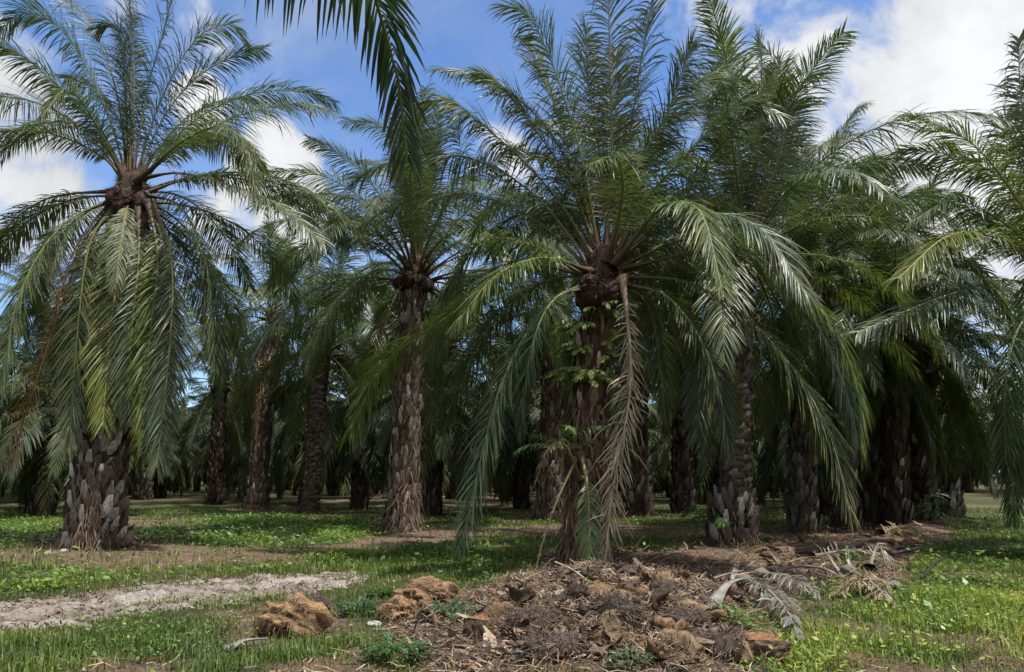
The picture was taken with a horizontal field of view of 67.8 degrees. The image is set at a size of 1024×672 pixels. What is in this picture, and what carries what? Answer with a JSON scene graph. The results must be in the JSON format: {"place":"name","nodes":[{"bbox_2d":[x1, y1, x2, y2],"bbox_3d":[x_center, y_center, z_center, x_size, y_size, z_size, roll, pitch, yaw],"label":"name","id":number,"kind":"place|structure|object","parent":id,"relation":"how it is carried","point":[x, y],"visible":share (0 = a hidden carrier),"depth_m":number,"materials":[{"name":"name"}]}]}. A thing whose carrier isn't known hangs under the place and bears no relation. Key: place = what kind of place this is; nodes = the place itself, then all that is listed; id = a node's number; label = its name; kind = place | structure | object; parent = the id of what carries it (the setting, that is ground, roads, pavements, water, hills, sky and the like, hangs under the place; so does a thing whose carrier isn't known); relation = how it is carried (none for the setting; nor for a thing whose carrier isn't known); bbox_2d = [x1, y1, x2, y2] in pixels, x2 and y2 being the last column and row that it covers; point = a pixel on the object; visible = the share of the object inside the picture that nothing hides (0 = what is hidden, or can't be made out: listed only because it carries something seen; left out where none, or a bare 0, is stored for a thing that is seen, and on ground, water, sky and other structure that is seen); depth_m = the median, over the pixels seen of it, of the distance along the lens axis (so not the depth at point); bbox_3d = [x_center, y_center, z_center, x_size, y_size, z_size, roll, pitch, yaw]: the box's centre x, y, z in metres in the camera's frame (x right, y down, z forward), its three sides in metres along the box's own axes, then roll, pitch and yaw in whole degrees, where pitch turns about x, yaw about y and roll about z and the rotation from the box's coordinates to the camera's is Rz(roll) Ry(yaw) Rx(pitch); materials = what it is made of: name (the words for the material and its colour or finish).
{"place":"outdoors","nodes":[
{"label":"outdoors","id":0,"kind":"place"},
{"bbox_2d":[0,571,368,628],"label":"dirt track","id":1,"kind":"structure","parent":0,"point":[130,597],"depth_m":9.69,"materials":[{"name":"soil"}]},
{"bbox_2d":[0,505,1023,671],"bbox_3d":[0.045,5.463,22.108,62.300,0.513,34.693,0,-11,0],"label":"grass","id":2,"kind":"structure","parent":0,"point":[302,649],"depth_m":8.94,"materials":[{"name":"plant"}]},
{"bbox_2d":[0,480,1023,671],"bbox_3d":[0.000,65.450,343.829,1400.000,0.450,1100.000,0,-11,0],"label":"ground","id":3,"kind":"structure","parent":0,"point":[980,498],"depth_m":13.50,"materials":[{"name":"plant"}]},
{"bbox_2d":[0,226,92,503],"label":"oil palm","id":4,"kind":"object","parent":3,"relation":"on","point":[36,330],"visible":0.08,"depth_m":46.69,"materials":[{"name":"green plant"}]},
{"bbox_2d":[26,574,70,590],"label":"weed plant","id":5,"kind":"object","parent":3,"relation":"on","point":[53,583],"visible":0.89,"depth_m":10.51,"materials":[{"name":"green plant"}]},
{"bbox_2d":[0,322,141,504],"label":"oil palm","id":6,"kind":"object","parent":3,"relation":"on","point":[13,485],"visible":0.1,"depth_m":37.73,"materials":[{"name":"green plant"}]},
{"bbox_2d":[0,300,194,518],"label":"oil palm","id":7,"kind":"object","parent":3,"relation":"on","point":[42,499],"visible":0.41,"depth_m":29.97,"materials":[{"name":"green plant"}]},
{"bbox_2d":[126,374,211,498],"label":"oil palm","id":8,"kind":"object","parent":3,"relation":"on","point":[159,488],"visible":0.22,"depth_m":58.31,"materials":[{"name":"green plant"}]},
{"bbox_2d":[134,270,205,499],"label":"oil palm","id":9,"kind":"object","parent":3,"relation":"on","point":[144,491],"visible":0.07,"depth_m":52.81,"materials":[{"name":"green plant"}]},
{"bbox_2d":[0,0,372,551],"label":"oil palm","id":10,"kind":"object","parent":3,"relation":"on","point":[123,312],"visible":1,"depth_m":17.20,"materials":[{"name":"green plant"}]},
{"bbox_2d":[136,299,304,504],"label":"oil palm","id":11,"kind":"object","parent":3,"relation":"on","point":[215,491],"visible":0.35,"depth_m":44.81,"materials":[{"name":"green plant"}]},
{"bbox_2d":[170,379,275,490],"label":"oil palm","id":12,"kind":"object","parent":3,"relation":"on","point":[204,442],"visible":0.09,"depth_m":64.25,"materials":[{"name":"green plant"}]},
{"bbox_2d":[176,373,296,498],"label":"oil palm","id":13,"kind":"object","parent":3,"relation":"on","point":[230,487],"visible":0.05,"depth_m":55.62,"materials":[{"name":"green plant"}]},
{"bbox_2d":[178,355,306,501],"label":"oil palm","id":14,"kind":"object","parent":3,"relation":"on","point":[242,471],"visible":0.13,"depth_m":50.28,"materials":[{"name":"green plant"}]},
{"bbox_2d":[172,212,376,509],"bbox_3d":[-11.668,1.117,37.696,10.369,14.999,10.321,0,-11,0],"label":"oil palm","id":15,"kind":"object","parent":3,"relation":"on","point":[256,492],"visible":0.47,"depth_m":36.98,"materials":[{"name":"green plant"}]},
{"bbox_2d":[250,589,333,638],"bbox_3d":[-2.141,2.811,7.483,0.838,0.635,0.564,2,-11,-11],"label":"fibre chunk","id":16,"kind":"object","parent":3,"relation":"on","point":[298,612],"visible":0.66,"depth_m":7.38,"materials":[{"name":"plant"}]},
{"bbox_2d":[222,340,387,504],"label":"oil palm","id":17,"kind":"object","parent":3,"relation":"on","point":[293,470],"visible":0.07,"depth_m":43.10,"materials":[{"name":"green plant"}]},
{"bbox_2d":[193,228,423,514],"bbox_3d":[-7.793,1.581,32.695,10.383,12.135,10.644,0,-11,0],"label":"oil palm","id":18,"kind":"object","parent":3,"relation":"on","point":[310,498],"visible":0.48,"depth_m":32.10,"materials":[{"name":"green plant"}]},
{"bbox_2d":[284,392,351,495],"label":"oil palm","id":19,"kind":"object","parent":3,"relation":"on","point":[333,490],"visible":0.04,"depth_m":64.92,"materials":[{"name":"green plant"}]},
{"bbox_2d":[303,590,335,609],"bbox_3d":[-2.284,3.129,8.895,0.590,0.309,0.288,23,-32,-26],"label":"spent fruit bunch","id":20,"kind":"object","parent":3,"relation":"on","point":[324,599],"visible":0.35,"depth_m":8.89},
{"bbox_2d":[244,0,429,193],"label":"oil palm","id":21,"kind":"object","parent":3,"relation":"on","point":[390,8],"visible":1,"depth_m":4.23,"materials":[{"name":"green plant"}]},
{"bbox_2d":[327,593,380,615],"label":"weed plant","id":22,"kind":"object","parent":3,"relation":"on","point":[359,604],"visible":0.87,"depth_m":8.52,"materials":[{"name":"green plant"}]},
{"bbox_2d":[252,310,459,509],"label":"oil palm","id":23,"kind":"object","parent":3,"relation":"on","point":[364,464],"visible":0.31,"depth_m":36.68,"materials":[{"name":"green plant"}]},
{"bbox_2d":[312,259,425,499],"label":"oil palm","id":24,"kind":"object","parent":3,"relation":"on","point":[370,493],"visible":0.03,"depth_m":54.48,"materials":[{"name":"green plant"}]},
{"bbox_2d":[343,632,446,667],"bbox_3d":[-0.967,2.571,6.308,0.849,0.239,0.703,0,-11,0],"label":"weed plant","id":25,"kind":"object","parent":3,"relation":"on","point":[408,646],"visible":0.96,"depth_m":6.27,"materials":[{"name":"green plant"}]},
{"bbox_2d":[372,594,419,622],"bbox_3d":[-1.226,2.989,8.290,0.527,0.382,0.596,-4,-11,21],"label":"fibre chunk","id":26,"kind":"object","parent":3,"relation":"on","point":[397,604],"visible":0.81,"depth_m":8.14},
{"bbox_2d":[225,78,580,532],"bbox_3d":[-2.935,-1.108,22.989,11.019,13.914,10.449,0,-11,0],"label":"oil palm","id":27,"kind":"object","parent":3,"relation":"on","point":[413,284],"visible":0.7,"depth_m":22.76,"materials":[{"name":"green plant"}]},
{"bbox_2d":[384,574,461,608],"bbox_3d":[-1.017,3.056,8.966,0.733,0.504,0.913,-7,-13,34],"label":"fibre chunk","id":28,"kind":"object","parent":3,"relation":"on","point":[422,590],"visible":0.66,"depth_m":8.86,"materials":[{"name":"plant"}]},
{"bbox_2d":[372,356,495,499],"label":"oil palm","id":29,"kind":"object","parent":3,"relation":"on","point":[444,482],"visible":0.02,"depth_m":43.29,"materials":[{"name":"green plant"}]},
{"bbox_2d":[336,284,541,516],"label":"oil palm","id":30,"kind":"object","parent":3,"relation":"on","point":[437,437],"visible":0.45,"depth_m":30.56,"materials":[{"name":"green plant"}]},
{"bbox_2d":[396,280,500,498],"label":"oil palm","id":31,"kind":"object","parent":3,"relation":"on","point":[449,493],"visible":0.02,"depth_m":53.83,"materials":[{"name":"green plant"}]},
{"bbox_2d":[418,597,479,620],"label":"weed plant","id":32,"kind":"object","parent":3,"relation":"on","point":[453,604],"visible":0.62,"depth_m":8.13,"materials":[{"name":"green plant"}]},
{"bbox_2d":[462,614,496,641],"bbox_3d":[-0.290,2.642,6.921,0.251,0.229,0.332,-5,-12,26],"label":"cut trunk block","id":33,"kind":"object","parent":3,"relation":"on","point":[473,624],"depth_m":6.83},
{"bbox_2d":[479,599,517,622],"bbox_3d":[-0.065,2.751,7.535,0.529,0.290,0.624,8,-13,-35],"label":"fibre chunk","id":34,"kind":"object","parent":3,"relation":"on","point":[501,609],"visible":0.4,"depth_m":7.49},
{"bbox_2d":[499,587,535,607],"bbox_3d":[0.028,2.689,7.718,0.475,0.243,0.161,-32,-55,10],"label":"husk piece","id":35,"kind":"object","parent":34,"relation":"on","point":[526,594],"visible":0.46,"depth_m":7.74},
{"bbox_2d":[0,503,1023,671],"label":"palm litter","id":36,"kind":"object","parent":3,"relation":"on","point":[438,631],"visible":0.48,"depth_m":8.53,"materials":[{"name":"plant"}]},
{"bbox_2d":[0,511,1023,671],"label":"ground cover","id":37,"kind":"object","parent":3,"relation":"on","point":[4,522],"visible":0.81,"depth_m":12.71,"materials":[{"name":"green plant"}]},
{"bbox_2d":[461,330,564,500],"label":"oil palm","id":38,"kind":"object","parent":3,"relation":"on","point":[510,494],"visible":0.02,"depth_m":50.94,"materials":[{"name":"green plant"}]},
{"bbox_2d":[500,601,559,630],"bbox_3d":[0.186,2.553,6.898,0.637,0.287,0.453,2,-23,-4],"label":"spent fruit bunch","id":39,"kind":"object","parent":3,"relation":"on","point":[530,614],"visible":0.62,"depth_m":6.81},
{"bbox_2d":[444,305,620,509],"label":"oil palm","id":40,"kind":"object","parent":3,"relation":"on","point":[523,471],"visible":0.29,"depth_m":36.80,"materials":[{"name":"green plant"}]},
{"bbox_2d":[515,625,590,663],"bbox_3d":[0.325,2.420,5.995,0.624,0.270,0.428,0,5,0],"label":"spent fruit bunch","id":41,"kind":"object","parent":3,"relation":"on","point":[552,641],"visible":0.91,"depth_m":5.92,"materials":[{"name":"plant"}]},
{"bbox_2d":[541,621,566,630],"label":"husk piece","id":42,"kind":"object","parent":3,"relation":"on","point":[560,622],"visible":0.11,"depth_m":6.43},
{"bbox_2d":[525,610,580,635],"bbox_3d":[0.373,2.481,6.489,0.532,0.180,0.272,0,13,-12],"label":"husk piece","id":43,"kind":"object","parent":42,"relation":"on","point":[543,619],"visible":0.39,"depth_m":6.54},
{"bbox_2d":[426,168,699,520],"bbox_3d":[1.697,-0.034,27.735,11.007,13.524,10.459,0,-11,0],"label":"oil palm","id":44,"kind":"object","parent":3,"relation":"on","point":[553,415],"visible":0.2,"depth_m":27.57,"materials":[{"name":"green plant"}]},
{"bbox_2d":[491,343,661,489],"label":"oil palm","id":45,"kind":"object","parent":3,"relation":"on","point":[650,409],"visible":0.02,"depth_m":43.11,"materials":[{"name":"green plant"}]},
{"bbox_2d":[565,581,591,602],"bbox_3d":[0.667,2.583,7.645,0.314,0.262,0.500,-22,-33,-12],"label":"spent fruit bunch","id":46,"kind":"object","parent":3,"relation":"on","point":[575,588],"visible":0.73,"depth_m":7.52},
{"bbox_2d":[580,565,604,580],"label":"husk piece","id":47,"kind":"object","parent":3,"relation":"on","point":[598,570],"visible":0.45,"depth_m":8.73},
{"bbox_2d":[335,0,874,566],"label":"oil palm","id":48,"kind":"object","parent":3,"relation":"on","point":[611,266],"visible":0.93,"depth_m":13.41,"materials":[{"name":"green plant"}]},
{"bbox_2d":[513,424,603,456],"bbox_3d":[0.917,1.766,12.783,1.499,0.523,1.389,-7,-12,32],"label":"palm seedling","id":49,"kind":"object","parent":48,"relation":"attached to","point":[571,430],"visible":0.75,"depth_m":12.64,"materials":[{"name":"green plant"}]},
{"bbox_2d":[545,366,579,387],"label":"fern","id":50,"kind":"object","parent":48,"relation":"attached to","point":[569,368],"visible":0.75,"depth_m":12.97,"materials":[{"name":"green plant"}]},
{"bbox_2d":[540,366,585,397],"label":"fern","id":51,"kind":"object","parent":48,"relation":"attached to","point":[580,370],"visible":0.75,"depth_m":13.08,"materials":[{"name":"green plant"}]},
{"bbox_2d":[553,343,591,363],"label":"fern","id":52,"kind":"object","parent":48,"relation":"attached to","point":[571,355],"visible":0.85,"depth_m":13.08,"materials":[{"name":"green plant"}]},
{"bbox_2d":[550,318,596,342],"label":"fern","id":53,"kind":"object","parent":48,"relation":"attached to","point":[573,328],"visible":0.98,"depth_m":13.14,"materials":[{"name":"green plant"}]},
{"bbox_2d":[566,369,621,389],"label":"fern","id":54,"kind":"object","parent":48,"relation":"attached to","point":[590,379],"visible":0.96,"depth_m":12.68,"materials":[{"name":"green plant"}]},
{"bbox_2d":[572,300,639,321],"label":"fern","id":55,"kind":"object","parent":48,"relation":"attached to","point":[606,310],"visible":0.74,"depth_m":13.05,"materials":[{"name":"green plant"}]},
{"bbox_2d":[601,335,645,357],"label":"fern","id":56,"kind":"object","parent":48,"relation":"attached to","point":[613,342],"visible":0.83,"depth_m":13.10,"materials":[{"name":"green plant"}]},
{"bbox_2d":[599,350,650,371],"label":"fern","id":57,"kind":"object","parent":48,"relation":"attached to","point":[609,357],"visible":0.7,"depth_m":13.24,"materials":[{"name":"green plant"}]},
{"bbox_2d":[587,626,623,654],"bbox_3d":[0.715,2.459,6.088,0.417,0.157,0.154,-34,-44,-1],"label":"husk piece","id":58,"kind":"object","parent":3,"relation":"on","point":[599,635],"visible":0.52,"depth_m":6.11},
{"bbox_2d":[586,589,647,628],"bbox_3d":[0.933,2.431,6.819,0.600,0.338,0.345,11,-4,17],"label":"spent fruit bunch","id":59,"kind":"object","parent":3,"relation":"on","point":[624,605],"visible":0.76,"depth_m":6.76,"materials":[{"name":"plant"}]},
{"bbox_2d":[601,610,633,651],"bbox_3d":[0.864,2.417,6.070,0.210,0.470,0.114,-16,-42,-28],"label":"husk piece","id":60,"kind":"object","parent":3,"relation":"on","point":[611,618],"visible":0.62,"depth_m":6.12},
{"bbox_2d":[603,645,658,667],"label":"weed plant","id":61,"kind":"object","parent":3,"relation":"on","point":[627,653],"visible":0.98,"depth_m":5.78,"materials":[{"name":"green plant"}]},
{"bbox_2d":[613,584,650,597],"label":"husk piece","id":62,"kind":"object","parent":3,"relation":"on","point":[624,587],"visible":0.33,"depth_m":7.74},
{"bbox_2d":[502,182,772,517],"bbox_3d":[4.776,0.419,31.370,10.211,14.027,10.382,5,-12,-26],"label":"oil palm","id":63,"kind":"object","parent":3,"relation":"on","point":[638,502],"visible":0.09,"depth_m":29.89,"materials":[{"name":"green plant"}]},
{"bbox_2d":[604,391,670,499],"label":"oil palm","id":64,"kind":"object","parent":3,"relation":"on","point":[654,481],"visible":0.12,"depth_m":50.78,"materials":[{"name":"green plant"}]},
{"bbox_2d":[647,636,663,658],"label":"husk piece","id":65,"kind":"object","parent":3,"relation":"on","point":[655,649],"visible":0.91,"depth_m":5.91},
{"bbox_2d":[641,587,670,608],"bbox_3d":[1.317,2.525,7.163,0.150,0.443,0.226,47,-13,-12],"label":"husk piece","id":66,"kind":"object","parent":3,"relation":"on","point":[658,596],"visible":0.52,"depth_m":7.20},
{"bbox_2d":[646,569,680,589],"bbox_3d":[1.710,2.888,8.760,0.213,0.564,0.208,38,22,-7],"label":"husk piece","id":67,"kind":"object","parent":3,"relation":"on","point":[664,575],"visible":0.27,"depth_m":8.70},
{"bbox_2d":[619,376,708,497],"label":"oil palm","id":68,"kind":"object","parent":3,"relation":"on","point":[669,476],"visible":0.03,"depth_m":57.85,"materials":[{"name":"green plant"}]},
{"bbox_2d":[573,188,757,513],"bbox_3d":[7.872,0.261,34.306,10.087,15.482,10.274,9,-14,-41],"label":"oil palm","id":69,"kind":"object","parent":3,"relation":"on","point":[682,490],"visible":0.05,"depth_m":33.10,"materials":[{"name":"green plant"}]},
{"bbox_2d":[650,577,682,596],"bbox_3d":[1.719,2.812,8.480,0.448,0.228,0.369,11,11,-47],"label":"spent fruit bunch","id":70,"kind":"object","parent":3,"relation":"on","point":[667,584],"visible":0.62,"depth_m":8.45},
{"bbox_2d":[647,615,688,629],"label":"husk piece","id":71,"kind":"object","parent":3,"relation":"on","point":[659,621],"visible":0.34,"depth_m":6.48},
{"bbox_2d":[647,643,692,670],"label":"fibre chunk","id":72,"kind":"object","parent":3,"relation":"on","point":[680,655],"visible":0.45,"depth_m":5.83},
{"bbox_2d":[653,628,709,663],"bbox_3d":[1.352,2.498,6.134,0.561,0.207,0.212,-3,-50,52],"label":"husk piece","id":73,"kind":"object","parent":3,"relation":"on","point":[683,637],"visible":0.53,"depth_m":6.07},
{"bbox_2d":[657,601,714,629],"bbox_3d":[1.531,2.486,6.769,0.590,0.264,0.291,6,-37,-14],"label":"spent fruit bunch","id":74,"kind":"object","parent":3,"relation":"on","point":[702,618],"visible":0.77,"depth_m":6.70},
{"bbox_2d":[706,607,727,625],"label":"husk piece","id":75,"kind":"object","parent":3,"relation":"on","point":[720,613],"visible":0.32,"depth_m":6.92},
{"bbox_2d":[648,376,786,504],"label":"oil palm","id":76,"kind":"object","parent":3,"relation":"on","point":[702,467],"visible":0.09,"depth_m":43.95,"materials":[{"name":"green plant"}]},
{"bbox_2d":[698,621,751,663],"bbox_3d":[1.737,2.512,6.228,0.440,0.330,0.716,-17,-12,38],"label":"spent fruit bunch","id":77,"kind":"object","parent":3,"relation":"on","point":[728,640],"visible":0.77,"depth_m":6.10,"materials":[{"name":"plant"}]},
{"bbox_2d":[699,599,766,628],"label":"weed plant","id":78,"kind":"object","parent":3,"relation":"on","point":[732,615],"visible":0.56,"depth_m":6.92,"materials":[{"name":"green plant"}]},
{"bbox_2d":[704,578,775,606],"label":"dry leaf stalk","id":79,"kind":"object","parent":3,"relation":"on","point":[721,590],"visible":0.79,"depth_m":8.07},
{"bbox_2d":[732,639,753,667],"bbox_3d":[1.784,2.569,6.194,0.212,0.208,0.562,-7,-15,-12],"label":"husk piece","id":80,"kind":"object","parent":3,"relation":"on","point":[747,651],"visible":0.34,"depth_m":6.01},
{"bbox_2d":[508,0,1023,547],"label":"oil palm","id":81,"kind":"object","parent":3,"relation":"on","point":[730,494],"visible":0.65,"depth_m":17.17,"materials":[{"name":"green plant"}]},
{"bbox_2d":[679,505,751,527],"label":"palm seedling","id":82,"kind":"object","parent":81,"relation":"attached to","point":[720,523],"visible":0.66,"depth_m":16.96,"materials":[{"name":"green plant"}]},
{"bbox_2d":[743,631,791,662],"bbox_3d":[2.067,2.562,6.286,0.453,0.235,0.343,-3,-11,14],"label":"cut trunk block","id":83,"kind":"object","parent":3,"relation":"on","point":[762,641],"depth_m":6.15,"materials":[{"name":"wood"}]},
{"bbox_2d":[750,354,787,510],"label":"oil palm","id":84,"kind":"object","parent":3,"relation":"on","point":[756,444],"visible":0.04,"depth_m":36.58,"materials":[{"name":"green plant"}]},
{"bbox_2d":[756,395,784,497],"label":"oil palm","id":85,"kind":"object","parent":3,"relation":"on","point":[778,476],"visible":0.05,"depth_m":58.02,"materials":[{"name":"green plant"}]},
{"bbox_2d":[735,573,807,644],"bbox_3d":[2.842,2.880,8.394,0.473,0.354,3.365,-2,-11,10],"label":"fallen frond","id":86,"kind":"object","parent":3,"relation":"on","point":[751,583],"visible":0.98,"depth_m":8.02,"materials":[{"name":"plant"}]},
{"bbox_2d":[753,567,821,599],"bbox_3d":[3.743,3.296,10.171,0.454,0.241,1.586,1,-11,-5],"label":"fallen frond","id":87,"kind":"object","parent":3,"relation":"on","point":[762,572],"visible":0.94,"depth_m":10.17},
{"bbox_2d":[754,564,842,582],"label":"dry leaf stalk","id":88,"kind":"object","parent":3,"relation":"on","point":[782,569],"visible":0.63,"depth_m":11.64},
{"bbox_2d":[689,297,909,516],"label":"oil palm","id":89,"kind":"object","parent":3,"relation":"on","point":[824,490],"visible":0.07,"depth_m":30.94,"materials":[{"name":"green plant"}]},
{"bbox_2d":[658,100,979,533],"bbox_3d":[8.284,-0.829,21.748,8.889,12.866,8.598,3,-11,-15],"label":"oil palm","id":90,"kind":"object","parent":3,"relation":"on","point":[802,509],"visible":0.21,"depth_m":20.94,"materials":[{"name":"green plant"}]},
{"bbox_2d":[804,538,897,561],"bbox_3d":[5.875,3.767,13.385,1.933,0.415,0.709,4,-11,-21],"label":"fallen frond","id":91,"kind":"object","parent":3,"relation":"on","point":[825,553],"visible":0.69,"depth_m":13.30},
{"bbox_2d":[694,168,1022,530],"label":"oil palm","id":92,"kind":"object","parent":3,"relation":"on","point":[838,520],"visible":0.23,"depth_m":21.64,"materials":[{"name":"green plant"}]},
{"bbox_2d":[824,567,901,598],"bbox_3d":[4.593,3.172,9.943,1.567,0.384,0.564,5,-12,-26],"label":"fallen frond","id":93,"kind":"object","parent":3,"relation":"on","point":[847,585],"visible":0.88,"depth_m":9.85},
{"bbox_2d":[832,650,895,667],"bbox_3d":[2.890,2.721,6.279,0.617,0.230,0.666,-5,-11,23],"label":"fibre chunk","id":94,"kind":"object","parent":3,"relation":"on","point":[869,659],"visible":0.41,"depth_m":6.26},
{"bbox_2d":[839,564,897,608],"bbox_3d":[4.702,3.198,10.070,0.570,0.387,2.670,-2,-11,8],"label":"fallen frond","id":95,"kind":"object","parent":3,"relation":"on","point":[847,569],"visible":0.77,"depth_m":9.80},
{"bbox_2d":[860,543,899,572],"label":"fallen frond","id":96,"kind":"object","parent":3,"relation":"on","point":[883,554],"visible":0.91,"depth_m":12.74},
{"bbox_2d":[750,171,1023,527],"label":"oil palm","id":97,"kind":"object","parent":3,"relation":"on","point":[894,501],"visible":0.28,"depth_m":22.09,"materials":[{"name":"green plant"}]},
{"bbox_2d":[754,164,1019,524],"bbox_3d":[11.306,0.027,24.148,9.302,12.027,8.718,0,-11,0],"label":"oil palm","id":98,"kind":"object","parent":3,"relation":"on","point":[868,493],"visible":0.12,"depth_m":23.28,"materials":[{"name":"green plant"}]},
{"bbox_2d":[874,521,938,541],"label":"fallen frond","id":99,"kind":"object","parent":3,"relation":"on","point":[880,532],"visible":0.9,"depth_m":17.88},
{"bbox_2d":[867,491,963,519],"bbox_3d":[12.274,5.154,23.069,2.511,0.898,3.021,-7,-12,31],"label":"palm seedling","id":100,"kind":"object","parent":3,"relation":"on","point":[919,514],"visible":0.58,"depth_m":22.73,"materials":[{"name":"green plant"}]},
{"bbox_2d":[819,226,1023,520],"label":"oil palm","id":101,"kind":"object","parent":3,"relation":"on","point":[924,483],"visible":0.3,"depth_m":23.90,"materials":[{"name":"green plant"}]},
{"bbox_2d":[837,29,1023,540],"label":"oil palm","id":102,"kind":"object","parent":3,"relation":"on","point":[1006,426],"visible":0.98,"depth_m":13.95,"materials":[{"name":"green plant"}]},
{"bbox_2d":[936,390,996,492],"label":"oil palm","id":103,"kind":"object","parent":3,"relation":"on","point":[967,480],"visible":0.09,"depth_m":78.56,"materials":[{"name":"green plant"}]},
{"bbox_2d":[936,296,1023,517],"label":"oil palm","id":104,"kind":"object","parent":3,"relation":"on","point":[952,489],"visible":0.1,"depth_m":26.73,"materials":[{"name":"green plant"}]},
{"bbox_2d":[959,648,1022,668],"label":"fibre chunk","id":105,"kind":"object","parent":3,"relation":"on","point":[1001,660],"visible":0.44,"depth_m":6.30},
{"bbox_2d":[0,0,1023,471],"label":"sky","id":106,"kind":"structure","parent":0,"point":[945,55],"materials":[{"name":"blue"}]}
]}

